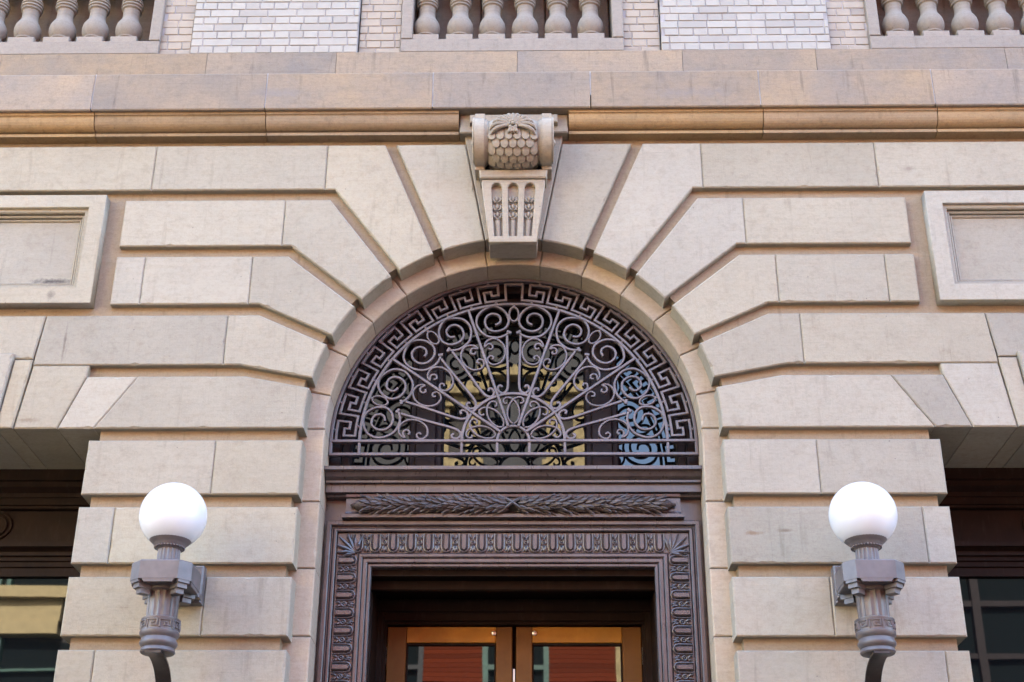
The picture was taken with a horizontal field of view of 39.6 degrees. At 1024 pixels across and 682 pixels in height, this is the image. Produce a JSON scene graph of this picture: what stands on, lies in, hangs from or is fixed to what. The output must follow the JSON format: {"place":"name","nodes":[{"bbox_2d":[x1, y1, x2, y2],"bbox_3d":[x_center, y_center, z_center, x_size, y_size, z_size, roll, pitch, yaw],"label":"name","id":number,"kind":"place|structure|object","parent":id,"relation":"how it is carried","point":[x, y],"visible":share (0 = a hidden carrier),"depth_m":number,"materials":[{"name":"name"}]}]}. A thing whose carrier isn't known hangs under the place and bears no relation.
{"place":"outdoors","nodes":[
{"label":"outdoors","id":0,"kind":"place"},
{"label":"ground","id":1,"kind":"structure","parent":0,"visible":0},
{"bbox_2d":[0,0,1023,681],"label":"stone building","id":2,"kind":"structure","parent":1,"relation":"on","point":[236,236],"depth_m":9.16,"materials":[{"name":"stone"}]},
{"bbox_2d":[0,468,89,681],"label":"side window","id":3,"kind":"structure","parent":2,"relation":"in","point":[39,508],"depth_m":9.21,"materials":[{"name":"brown paint"}]},
{"bbox_2d":[130,483,206,681],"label":"wall lamp","id":4,"kind":"object","parent":2,"relation":"attached to","point":[166,583],"visible":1,"depth_m":7.75,"materials":[{"name":"white glass"}]},
{"bbox_2d":[386,627,511,681],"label":"door","id":5,"kind":"structure","parent":2,"relation":"in","point":[414,654],"depth_m":9.08,"materials":[{"name":"brown wood"}]},
{"bbox_2d":[328,279,698,457],"bbox_3d":[0.011,0.158,9.249,2.334,1.269,0.045,0,-26,1],"label":"window grille","id":6,"kind":"object","parent":2,"relation":"attached to","point":[498,394],"depth_m":9.19,"materials":[{"name":"grey metal"}]},
{"bbox_2d":[329,284,698,465],"bbox_3d":[0.014,0.274,9.387,2.420,1.440,0.225,0,-26,1],"label":"lunette window","id":7,"kind":"structure","parent":2,"relation":"in","point":[499,373],"depth_m":9.38,"materials":[{"name":"brown paint"}]},
{"bbox_2d":[516,627,642,681],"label":"door","id":8,"kind":"structure","parent":2,"relation":"in","point":[543,654],"depth_m":9.06,"materials":[{"name":"brown wood"}]},
{"bbox_2d":[828,482,905,681],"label":"wall lamp","id":9,"kind":"object","parent":2,"relation":"attached to","point":[867,581],"visible":1,"depth_m":7.67,"materials":[{"name":"grey paint"}]},
{"bbox_2d":[939,467,1023,681],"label":"side window","id":10,"kind":"structure","parent":2,"relation":"in","point":[986,505],"depth_m":9.10,"materials":[{"name":"brown paint"}]}
]}

